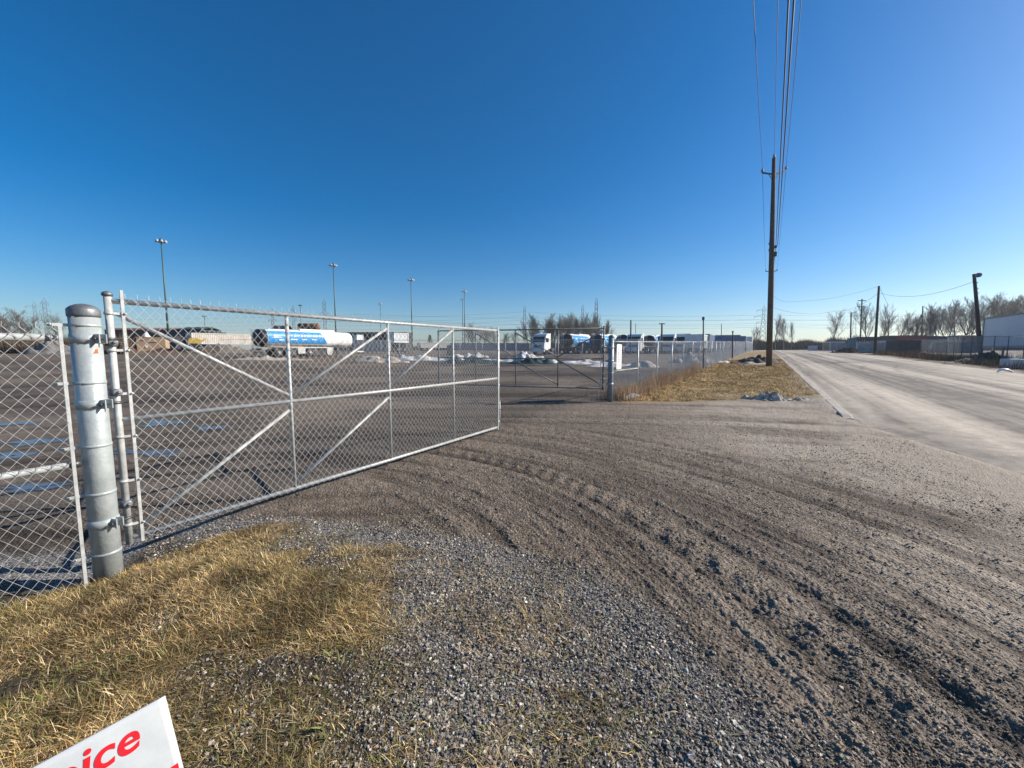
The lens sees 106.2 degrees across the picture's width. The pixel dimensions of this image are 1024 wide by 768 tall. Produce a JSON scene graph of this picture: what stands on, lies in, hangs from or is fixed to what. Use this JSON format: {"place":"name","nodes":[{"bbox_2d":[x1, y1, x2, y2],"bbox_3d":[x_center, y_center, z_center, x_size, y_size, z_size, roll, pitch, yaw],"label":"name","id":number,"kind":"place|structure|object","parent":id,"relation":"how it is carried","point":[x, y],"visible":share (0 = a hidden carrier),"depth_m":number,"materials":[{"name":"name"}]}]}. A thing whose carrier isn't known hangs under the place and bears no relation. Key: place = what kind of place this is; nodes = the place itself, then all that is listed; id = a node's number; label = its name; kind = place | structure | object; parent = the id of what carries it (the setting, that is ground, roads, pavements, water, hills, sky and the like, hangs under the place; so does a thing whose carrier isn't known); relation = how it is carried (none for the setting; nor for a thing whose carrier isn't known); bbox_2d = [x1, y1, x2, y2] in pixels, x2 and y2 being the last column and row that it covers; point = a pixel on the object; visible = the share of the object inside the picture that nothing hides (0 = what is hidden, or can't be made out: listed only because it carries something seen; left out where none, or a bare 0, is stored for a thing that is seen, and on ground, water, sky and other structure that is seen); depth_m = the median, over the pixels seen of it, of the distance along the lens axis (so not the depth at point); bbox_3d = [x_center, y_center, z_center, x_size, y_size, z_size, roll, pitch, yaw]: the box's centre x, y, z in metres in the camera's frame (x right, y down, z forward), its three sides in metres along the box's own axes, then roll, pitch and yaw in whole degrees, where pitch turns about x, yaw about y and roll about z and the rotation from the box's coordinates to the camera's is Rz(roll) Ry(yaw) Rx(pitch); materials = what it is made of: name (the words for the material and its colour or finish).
{"place":"outdoors","nodes":[
{"label":"outdoors","id":0,"kind":"place"},
{"bbox_2d":[176,327,220,331],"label":"peaked shed","id":1,"kind":"structure","parent":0,"point":[200,329],"depth_m":89.78,"materials":[{"name":"grey metal"}]},
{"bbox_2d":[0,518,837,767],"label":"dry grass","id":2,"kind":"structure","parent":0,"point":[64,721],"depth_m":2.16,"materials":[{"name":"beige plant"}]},
{"bbox_2d":[143,511,862,767],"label":"gravel","id":3,"kind":"structure","parent":0,"point":[471,717],"depth_m":1.94,"materials":[{"name":"grey gravel"}]},
{"bbox_2d":[0,349,1023,767],"bbox_3d":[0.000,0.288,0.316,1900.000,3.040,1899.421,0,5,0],"label":"ground","id":4,"kind":"structure","parent":0,"point":[352,497],"depth_m":3.81,"materials":[{"name":"grey gravel"}]},
{"bbox_2d":[0,318,17,332],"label":"bare tree","id":5,"kind":"object","parent":4,"relation":"on","point":[4,330],"visible":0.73,"depth_m":98.41,"materials":[{"name":"grey plant"}]},
{"bbox_2d":[0,307,29,332],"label":"bare tree","id":6,"kind":"object","parent":4,"relation":"on","point":[14,317],"visible":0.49,"depth_m":115.01,"materials":[{"name":"grey plant"}]},
{"bbox_2d":[0,451,39,459],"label":"puddle","id":7,"kind":"object","parent":4,"relation":"on","point":[17,455],"visible":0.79,"depth_m":6.10,"materials":[{"name":"blue liquid"}]},
{"bbox_2d":[13,313,49,333],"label":"bare tree","id":8,"kind":"object","parent":4,"relation":"on","point":[26,325],"visible":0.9,"depth_m":108.86,"materials":[{"name":"grey plant"}]},
{"bbox_2d":[2,438,68,446],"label":"puddle","id":9,"kind":"object","parent":4,"relation":"on","point":[46,440],"visible":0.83,"depth_m":6.96,"materials":[{"name":"blue liquid"}]},
{"bbox_2d":[0,482,72,492],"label":"puddle","id":10,"kind":"object","parent":4,"relation":"on","point":[27,487],"visible":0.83,"depth_m":4.67,"materials":[{"name":"blue liquid"}]},
{"bbox_2d":[0,321,87,607],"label":"chain link fence","id":11,"kind":"object","parent":4,"relation":"on","point":[73,464],"visible":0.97,"depth_m":2.71,"materials":[{"name":"metal"}]},
{"bbox_2d":[18,339,70,354],"bbox_3d":[-59.374,-4.824,49.769,8.590,2.769,4.519,0,5,0],"label":"gravel heap","id":12,"kind":"object","parent":4,"relation":"on","point":[52,346],"visible":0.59,"depth_m":48.65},
{"bbox_2d":[39,311,63,334],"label":"bare tree","id":13,"kind":"object","parent":4,"relation":"on","point":[56,321],"visible":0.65,"depth_m":109.67,"materials":[{"name":"brown plant"}]},
{"bbox_2d":[0,333,138,353],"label":"brush","id":14,"kind":"object","parent":4,"relation":"on","point":[21,347],"visible":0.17,"depth_m":52.31,"materials":[{"name":"brown plant"}]},
{"bbox_2d":[46,304,137,581],"bbox_3d":[-3.174,0.546,2.958,0.349,2.293,0.196,-3,6,-27],"label":"gate post","id":15,"kind":"object","parent":4,"relation":"on","point":[87,340],"visible":0.98,"depth_m":2.90,"materials":[{"name":"silver metal"}]},
{"bbox_2d":[32,696,183,767],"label":"lawn sign","id":16,"kind":"object","parent":4,"relation":"on","point":[144,737],"visible":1,"depth_m":1.23,"materials":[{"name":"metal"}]},
{"bbox_2d":[104,328,179,335],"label":"rusty shed","id":17,"kind":"structure","parent":4,"relation":"on","point":[139,331],"depth_m":92.29,"materials":[{"name":"metal"}]},
{"bbox_2d":[113,449,179,455],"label":"puddle","id":18,"kind":"object","parent":4,"relation":"on","point":[149,452],"visible":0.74,"depth_m":6.22,"materials":[{"name":"blue liquid"}]},
{"bbox_2d":[115,336,184,350],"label":"yard shed","id":19,"kind":"structure","parent":4,"relation":"on","point":[178,338],"depth_m":79.12,"materials":[{"name":"grey paint"}]},
{"bbox_2d":[136,337,169,351],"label":"site box","id":20,"kind":"object","parent":4,"relation":"on","point":[152,343],"visible":0.57,"depth_m":69.50,"materials":[{"name":"beige paint"}]},
{"bbox_2d":[154,238,168,330],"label":"floodlight mast","id":21,"kind":"object","parent":4,"relation":"on","point":[160,240],"visible":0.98,"depth_m":86.23,"materials":[{"name":"grey metal"}]},
{"bbox_2d":[135,419,187,426],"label":"puddle","id":22,"kind":"object","parent":4,"relation":"on","point":[162,422],"visible":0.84,"depth_m":8.79,"materials":[{"name":"blue liquid"}]},
{"bbox_2d":[146,348,185,352],"bbox_3d":[-58.619,-5.724,65.706,12.290,1.070,4.131,0,5,0],"label":"soil heap","id":23,"kind":"object","parent":4,"relation":"on","point":[168,350],"visible":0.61,"depth_m":64.87,"materials":[{"name":"soil"}]},
{"bbox_2d":[163,331,225,349],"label":"navy shed","id":24,"kind":"structure","parent":4,"relation":"on","point":[175,333],"depth_m":80.89,"materials":[{"name":"paint"}]},
{"bbox_2d":[187,338,205,350],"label":"loader","id":25,"kind":"object","parent":4,"relation":"on","point":[193,344],"visible":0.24,"depth_m":65.61,"materials":[{"name":"metal"}]},
{"bbox_2d":[179,343,257,352],"bbox_3d":[-49.959,-6.050,65.589,12.807,1.838,4.132,-2,5,-20],"label":"soil heap","id":26,"kind":"object","parent":4,"relation":"on","point":[208,348],"visible":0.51,"depth_m":64.79,"materials":[{"name":"brown soil"}]},
{"bbox_2d":[185,333,252,344],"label":"curtain trailer","id":27,"kind":"object","parent":4,"relation":"on","point":[210,336],"visible":0.56,"depth_m":72.42,"materials":[{"name":"fabric"}]},
{"bbox_2d":[234,356,311,359],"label":"snow bank","id":28,"kind":"structure","parent":4,"relation":"on","point":[258,358],"depth_m":39.68,"materials":[{"name":"white snow"}]},
{"bbox_2d":[101,290,500,544],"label":"swing gate","id":29,"kind":"structure","parent":4,"relation":"on","point":[116,392],"depth_m":4.00,"materials":[{"name":"metal"}]},
{"bbox_2d":[251,328,351,356],"bbox_3d":[-27.038,-5.384,50.587,2.524,3.595,12.500,3,6,33],"label":"tanker trailer","id":30,"kind":"object","parent":4,"relation":"on","point":[261,335],"visible":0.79,"depth_m":48.87,"materials":[{"name":"white paint"}]},
{"bbox_2d":[297,323,320,353],"bbox_3d":[-32.417,-7.267,61.600,3.400,4.900,1.100,0,5,0],"label":"rusty tank","id":31,"kind":"object","parent":4,"relation":"on","point":[311,325],"visible":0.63,"depth_m":61.01,"materials":[{"name":"metal"}]},
{"bbox_2d":[280,639,354,765],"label":"green weeds","id":32,"kind":"object","parent":4,"relation":"on","point":[319,729],"visible":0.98,"depth_m":1.67,"materials":[{"name":"green plant"}]},
{"bbox_2d":[355,340,390,350],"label":"grey cabin","id":33,"kind":"object","parent":4,"relation":"on","point":[376,346],"visible":0.64,"depth_m":68.48,"materials":[{"name":"metal"}]},
{"bbox_2d":[341,332,412,350],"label":"long shed","id":34,"kind":"structure","parent":4,"relation":"on","point":[378,338],"depth_m":91.38,"materials":[{"name":"grey paint"}]},
{"bbox_2d":[348,356,409,362],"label":"snow bank","id":35,"kind":"structure","parent":4,"relation":"on","point":[370,360],"depth_m":36.49,"materials":[{"name":"white snow"}]},
{"bbox_2d":[389,333,408,351],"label":"white box trailer","id":36,"kind":"object","parent":4,"relation":"on","point":[399,336],"visible":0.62,"depth_m":79.78,"materials":[{"name":"paint"}]},
{"bbox_2d":[397,355,444,360],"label":"snow bank","id":37,"kind":"structure","parent":4,"relation":"on","point":[427,358],"depth_m":41.59,"materials":[{"name":"white snow"}]},
{"bbox_2d":[220,339,640,360],"bbox_3d":[-17.502,-4.817,51.391,66.037,3.019,0.091,2,5,22],"label":"fence","id":38,"kind":"object","parent":4,"relation":"on","point":[399,349],"visible":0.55,"depth_m":47.14,"materials":[{"name":"metal"}]},
{"bbox_2d":[417,343,449,350],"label":"white trailer","id":39,"kind":"object","parent":4,"relation":"on","point":[427,346],"visible":0.63,"depth_m":105.17,"materials":[{"name":"metal"}]},
{"bbox_2d":[432,358,508,363],"bbox_3d":[-3.960,-2.106,35.940,9.450,0.709,1.820,0,5,0],"label":"dark heap","id":40,"kind":"object","parent":4,"relation":"on","point":[473,361],"visible":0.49,"depth_m":35.55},
{"bbox_2d":[451,343,530,349],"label":"wall","id":41,"kind":"structure","parent":4,"relation":"on","point":[507,346],"depth_m":148.80,"materials":[{"name":"grey paint"}]},
{"bbox_2d":[490,351,556,361],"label":"snow bank","id":42,"kind":"structure","parent":4,"relation":"on","point":[521,355],"depth_m":37.70,"materials":[{"name":"white snow"}]},
{"bbox_2d":[495,357,562,363],"bbox_3d":[1.821,-2.070,34.892,7.630,0.835,1.758,0,5,0],"label":"dark heap","id":43,"kind":"object","parent":4,"relation":"on","point":[534,361],"visible":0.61,"depth_m":34.57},
{"bbox_2d":[530,333,560,354],"bbox_3d":[5.850,-6.652,64.274,3.020,3.445,6.560,3,6,33],"label":"truck tractor","id":44,"kind":"object","parent":4,"relation":"on","point":[548,338],"visible":0.62,"depth_m":61.95,"materials":[{"name":"white paint"}]},
{"bbox_2d":[559,334,592,353],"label":"tanker trailer","id":45,"kind":"object","parent":4,"relation":"on","point":[570,339],"visible":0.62,"depth_m":66.66,"materials":[{"name":"metal"}]},
{"bbox_2d":[553,359,600,363],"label":"snow bank","id":46,"kind":"structure","parent":4,"relation":"on","point":[583,361],"depth_m":34.67,"materials":[{"name":"white snow"}]},
{"bbox_2d":[589,334,616,353],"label":"tanker trailer","id":47,"kind":"object","parent":4,"relation":"on","point":[599,342],"visible":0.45,"depth_m":68.50,"materials":[{"name":"metal"}]},
{"bbox_2d":[606,335,613,401],"bbox_3d":[3.110,-0.426,12.191,0.349,2.248,0.196,-3,6,-27],"label":"gate post","id":48,"kind":"object","parent":4,"relation":"on","point":[610,347],"visible":0.99,"depth_m":12.12,"materials":[{"name":"metal"}]},
{"bbox_2d":[625,334,648,353],"bbox_3d":[22.052,-7.017,67.254,3.020,3.445,6.560,3,6,33],"label":"truck tractor","id":49,"kind":"object","parent":4,"relation":"on","point":[638,336],"visible":0.64,"depth_m":64.94,"materials":[{"name":"white paint"}]},
{"bbox_2d":[589,361,704,400],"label":"dry grass","id":50,"kind":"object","parent":4,"relation":"on","point":[623,392],"visible":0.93,"depth_m":15.62,"materials":[{"name":"brown plant"}]},
{"bbox_2d":[644,335,659,352],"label":"tanker trailer","id":51,"kind":"object","parent":4,"relation":"on","point":[651,338],"visible":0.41,"depth_m":75.49,"materials":[{"name":"metal"}]},
{"bbox_2d":[658,334,676,352],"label":"truck tractor","id":52,"kind":"object","parent":4,"relation":"on","point":[670,337],"visible":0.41,"depth_m":66.74,"materials":[{"name":"white paint"}]},
{"bbox_2d":[613,339,744,398],"bbox_3d":[21.120,-3.259,38.402,0.088,3.130,63.836,3,6,34],"label":"chain link fence","id":53,"kind":"object","parent":4,"relation":"on","point":[741,350],"visible":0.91,"depth_m":20.72,"materials":[{"name":"metal"}]},
{"bbox_2d":[616,344,621,368],"bbox_3d":[3.519,-0.893,12.633,0.014,0.820,0.480,3,6,34],"label":"placard","id":54,"kind":"object","parent":53,"relation":"attached to","point":[619,356],"visible":1,"depth_m":12.62,"materials":[{"name":"white paint"}]},
{"bbox_2d":[676,334,686,352],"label":"truck tractor","id":55,"kind":"object","parent":4,"relation":"on","point":[680,338],"visible":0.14,"depth_m":68.59,"materials":[{"name":"white paint"}]},
{"bbox_2d":[686,334,707,352],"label":"box trailer","id":56,"kind":"object","parent":4,"relation":"on","point":[694,337],"visible":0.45,"depth_m":65.69,"materials":[{"name":"white paint"}]},
{"bbox_2d":[374,413,1023,767],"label":"loose stones","id":57,"kind":"object","parent":4,"relation":"on","point":[905,731],"visible":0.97,"depth_m":2.44,"materials":[{"name":"grey gravel"}]},
{"bbox_2d":[712,338,725,351],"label":"box trailer","id":58,"kind":"object","parent":4,"relation":"on","point":[722,339],"visible":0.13,"depth_m":83.33,"materials":[{"name":"blue paint"}]},
{"bbox_2d":[715,335,740,346],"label":"shipping container","id":59,"kind":"object","parent":58,"relation":"on","point":[735,337],"visible":0.42,"depth_m":83.35,"materials":[{"name":"blue metal"}]},
{"bbox_2d":[730,354,782,363],"bbox_3d":[21.496,-2.130,34.069,4.989,0.983,3.283,2,5,20],"label":"mud pile","id":60,"kind":"object","parent":4,"relation":"on","point":[758,358],"visible":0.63,"depth_m":33.56,"materials":[{"name":"soil"}]},
{"bbox_2d":[741,390,788,400],"bbox_3d":[8.219,0.433,12.506,1.465,0.472,0.819,1,5,6],"label":"dirty snow pile","id":61,"kind":"object","parent":4,"relation":"on","point":[768,396],"visible":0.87,"depth_m":12.39,"materials":[{"name":"white snow"}]},
{"bbox_2d":[761,154,786,365],"bbox_3d":[18.955,-8.777,28.247,2.530,15.643,0.477,-2,5,-17],"label":"utility pole","id":62,"kind":"object","parent":4,"relation":"on","point":[770,303],"visible":0.97,"depth_m":28.24,"materials":[{"name":"brown wood"}]},
{"bbox_2d":[753,0,762,167],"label":"power line","id":63,"kind":"object","parent":62,"relation":"attached to","point":[757,75],"visible":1,"depth_m":15.26,"materials":[{"name":"black metal"}]},
{"bbox_2d":[776,0,789,239],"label":"telephone cable","id":64,"kind":"object","parent":62,"relation":"attached to","point":[783,100],"visible":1,"depth_m":11.32,"materials":[{"name":"black plastic"}]},
{"bbox_2d":[777,0,794,245],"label":"telephone cable","id":65,"kind":"object","parent":62,"relation":"attached to","point":[793,7],"visible":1,"depth_m":11.63,"materials":[{"name":"black plastic"}]},
{"bbox_2d":[786,0,801,164],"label":"power line","id":66,"kind":"object","parent":62,"relation":"attached to","point":[794,72],"visible":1,"depth_m":15.31,"materials":[{"name":"black metal"}]},
{"bbox_2d":[753,334,862,349],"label":"distant wood","id":67,"kind":"object","parent":4,"relation":"on","point":[798,345],"visible":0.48,"depth_m":150.67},
{"bbox_2d":[772,351,853,419],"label":"kerb","id":68,"kind":"structure","parent":4,"relation":"on","point":[841,411],"depth_m":12.43,"materials":[{"name":"concrete"}]},
{"bbox_2d":[822,342,844,350],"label":"white roof cabin","id":69,"kind":"object","parent":4,"relation":"on","point":[828,346],"visible":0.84,"depth_m":93.43,"materials":[{"name":"grey paint"}]},
{"bbox_2d":[826,309,846,341],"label":"bare tree","id":70,"kind":"object","parent":4,"relation":"on","point":[835,325],"visible":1,"depth_m":117.49,"materials":[{"name":"grey plant"}]},
{"bbox_2d":[829,347,859,352],"bbox_3d":[55.802,-5.489,63.767,7.265,1.294,2.135,0,5,0],"label":"scrap heap","id":71,"kind":"object","parent":4,"relation":"on","point":[848,350],"visible":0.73,"depth_m":63.47,"materials":[{"name":"soil"}]},
{"bbox_2d":[847,338,858,347],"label":"teal container","id":72,"kind":"object","parent":4,"relation":"on","point":[851,342],"visible":0.19,"depth_m":79.43,"materials":[{"name":"paint"}]},
{"bbox_2d":[848,303,879,336],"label":"bare tree","id":73,"kind":"object","parent":4,"relation":"on","point":[865,313],"visible":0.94,"depth_m":106.67,"materials":[{"name":"grey plant"}]},
{"bbox_2d":[857,343,885,352],"bbox_3d":[57.985,-5.754,61.380,3.600,1.630,2.380,1,5,10],"label":"scrap bin","id":74,"kind":"object","parent":4,"relation":"on","point":[864,347],"visible":0.58,"depth_m":60.61,"materials":[{"name":"grey metal"}]},
{"bbox_2d":[873,286,879,353],"bbox_3d":[51.638,-8.918,54.427,0.471,9.702,0.356,0,5,0],"label":"wood pole","id":75,"kind":"object","parent":4,"relation":"on","point":[876,324],"visible":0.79,"depth_m":54.34,"materials":[{"name":"brown wood"}]},
{"bbox_2d":[857,337,896,342],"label":"dark container","id":76,"kind":"object","parent":4,"relation":"on","point":[865,339],"visible":0.35,"depth_m":76.22,"materials":[{"name":"metal"}]},
{"bbox_2d":[878,305,895,335],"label":"bare tree","id":77,"kind":"object","parent":4,"relation":"on","point":[888,323],"visible":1,"depth_m":104.73,"materials":[{"name":"grey plant"}]},
{"bbox_2d":[856,339,946,353],"bbox_3d":[58.546,-5.705,59.641,0.093,2.355,35.238,3,6,29],"label":"bin yard fence","id":78,"kind":"object","parent":4,"relation":"on","point":[933,346],"visible":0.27,"depth_m":47.53,"materials":[{"name":"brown metal"}]},
{"bbox_2d":[880,335,927,339],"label":"red container","id":79,"kind":"object","parent":4,"relation":"on","point":[911,337],"visible":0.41,"depth_m":81.73,"materials":[{"name":"metal"}]},
{"bbox_2d":[886,340,931,353],"bbox_3d":[52.969,-4.892,51.417,3.600,1.880,2.380,1,5,10],"label":"scrap bin","id":80,"kind":"object","parent":4,"relation":"on","point":[904,345],"visible":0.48,"depth_m":50.48,"materials":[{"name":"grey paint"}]},
{"bbox_2d":[894,310,925,334],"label":"bare tree","id":81,"kind":"object","parent":4,"relation":"on","point":[905,323],"visible":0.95,"depth_m":96.11,"materials":[{"name":"brown plant"}]},
{"bbox_2d":[908,318,926,334],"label":"bare tree","id":82,"kind":"object","parent":4,"relation":"on","point":[916,325],"visible":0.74,"depth_m":96.86,"materials":[{"name":"brown plant"}]},
{"bbox_2d":[911,302,950,335],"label":"bare tree","id":83,"kind":"object","parent":4,"relation":"on","point":[931,314],"visible":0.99,"depth_m":85.59,"materials":[{"name":"brown plant"}]},
{"bbox_2d":[873,347,1023,369],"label":"roadside brush","id":84,"kind":"object","parent":4,"relation":"on","point":[941,357],"visible":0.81,"depth_m":34.50,"materials":[{"name":"brown plant"}]},
{"bbox_2d":[937,300,964,334],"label":"bare tree","id":85,"kind":"object","parent":4,"relation":"on","point":[953,308],"visible":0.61,"depth_m":93.12,"materials":[{"name":"brown plant"}]},
{"bbox_2d":[939,306,972,335],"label":"bare tree","id":86,"kind":"object","parent":4,"relation":"on","point":[957,312],"visible":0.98,"depth_m":85.91,"materials":[{"name":"brown plant"}]},
{"bbox_2d":[934,342,985,352],"bbox_3d":[64.652,-5.216,55.282,5.000,1.630,2.380,1,5,10],"label":"scrap bin","id":87,"kind":"object","parent":4,"relation":"on","point":[949,345],"visible":0.45,"depth_m":54.48,"materials":[{"name":"grey metal"}]},
{"bbox_2d":[948,303,975,334],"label":"bare tree","id":88,"kind":"object","parent":4,"relation":"on","point":[961,325],"visible":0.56,"depth_m":94.80,"materials":[{"name":"brown plant"}]},
{"bbox_2d":[947,335,992,350],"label":"white top container","id":89,"kind":"object","parent":4,"relation":"on","point":[970,336],"visible":0.27,"depth_m":78.12,"materials":[{"name":"metal"}]},
{"bbox_2d":[952,298,995,334],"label":"bare tree","id":90,"kind":"object","parent":4,"relation":"on","point":[971,312],"visible":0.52,"depth_m":96.03,"materials":[{"name":"brown plant"}]},
{"bbox_2d":[942,351,1007,364],"bbox_3d":[37.582,-2.059,30.698,11.194,1.183,2.578,-2,5,-20],"label":"dark verge heap","id":91,"kind":"object","parent":4,"relation":"on","point":[984,355],"visible":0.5,"depth_m":30.15,"materials":[{"name":"soil"}]},
{"bbox_2d":[972,273,982,352],"bbox_3d":[42.733,-6.080,35.417,2.549,8.060,0.882,-2,5,-23],"label":"street lamp","id":92,"kind":"object","parent":4,"relation":"on","point":[977,310],"visible":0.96,"depth_m":35.46,"materials":[{"name":"brown wood"}]},
{"bbox_2d":[946,335,1023,358],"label":"yard fence","id":93,"kind":"object","parent":4,"relation":"on","point":[982,344],"visible":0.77,"depth_m":34.12,"materials":[{"name":"grey metal"}]},
{"bbox_2d":[974,292,1020,318],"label":"bare tree","id":94,"kind":"object","parent":4,"relation":"on","point":[998,305],"visible":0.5,"depth_m":97.25,"materials":[{"name":"brown plant"}]},
{"bbox_2d":[980,291,1022,329],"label":"bare tree","id":95,"kind":"object","parent":4,"relation":"on","point":[997,297],"visible":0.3,"depth_m":102.77,"materials":[{"name":"brown plant"}]},
{"bbox_2d":[982,312,1023,354],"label":"trailer","id":96,"kind":"object","parent":4,"relation":"on","point":[1008,325],"visible":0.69,"depth_m":36.30,"materials":[{"name":"grey paint"}]},
{"bbox_2d":[999,358,1018,367],"bbox_3d":[31.922,-1.326,24.478,1.050,0.650,0.600,1,5,8],"label":"concrete block","id":97,"kind":"object","parent":4,"relation":"on","point":[1003,361],"depth_m":24.35,"materials":[{"name":"grey concrete"}]},
{"bbox_2d":[1001,297,1022,314],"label":"bare tree","id":98,"kind":"object","parent":4,"relation":"on","point":[1015,306],"visible":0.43,"depth_m":84.42,"materials":[{"name":"brown plant"}]},
{"bbox_2d":[0,0,1023,348],"label":"sky","id":99,"kind":"structure","parent":0,"point":[545,157],"materials":[{"name":"blue"}]},
{"bbox_2d":[437,325,604,389],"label":"swing gate","id":100,"kind":"structure","parent":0,"point":[557,358],"depth_m":12.94,"materials":[{"name":"metal"}]},
{"bbox_2d":[615,358,818,401],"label":"verge grass","id":101,"kind":"structure","parent":0,"point":[732,368],"depth_m":17.51,"materials":[{"name":"brown plant"}]},
{"bbox_2d":[772,350,1023,474],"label":"road","id":102,"kind":"structure","parent":0,"point":[975,413],"depth_m":12.10,"materials":[{"name":"grey asphalt"}]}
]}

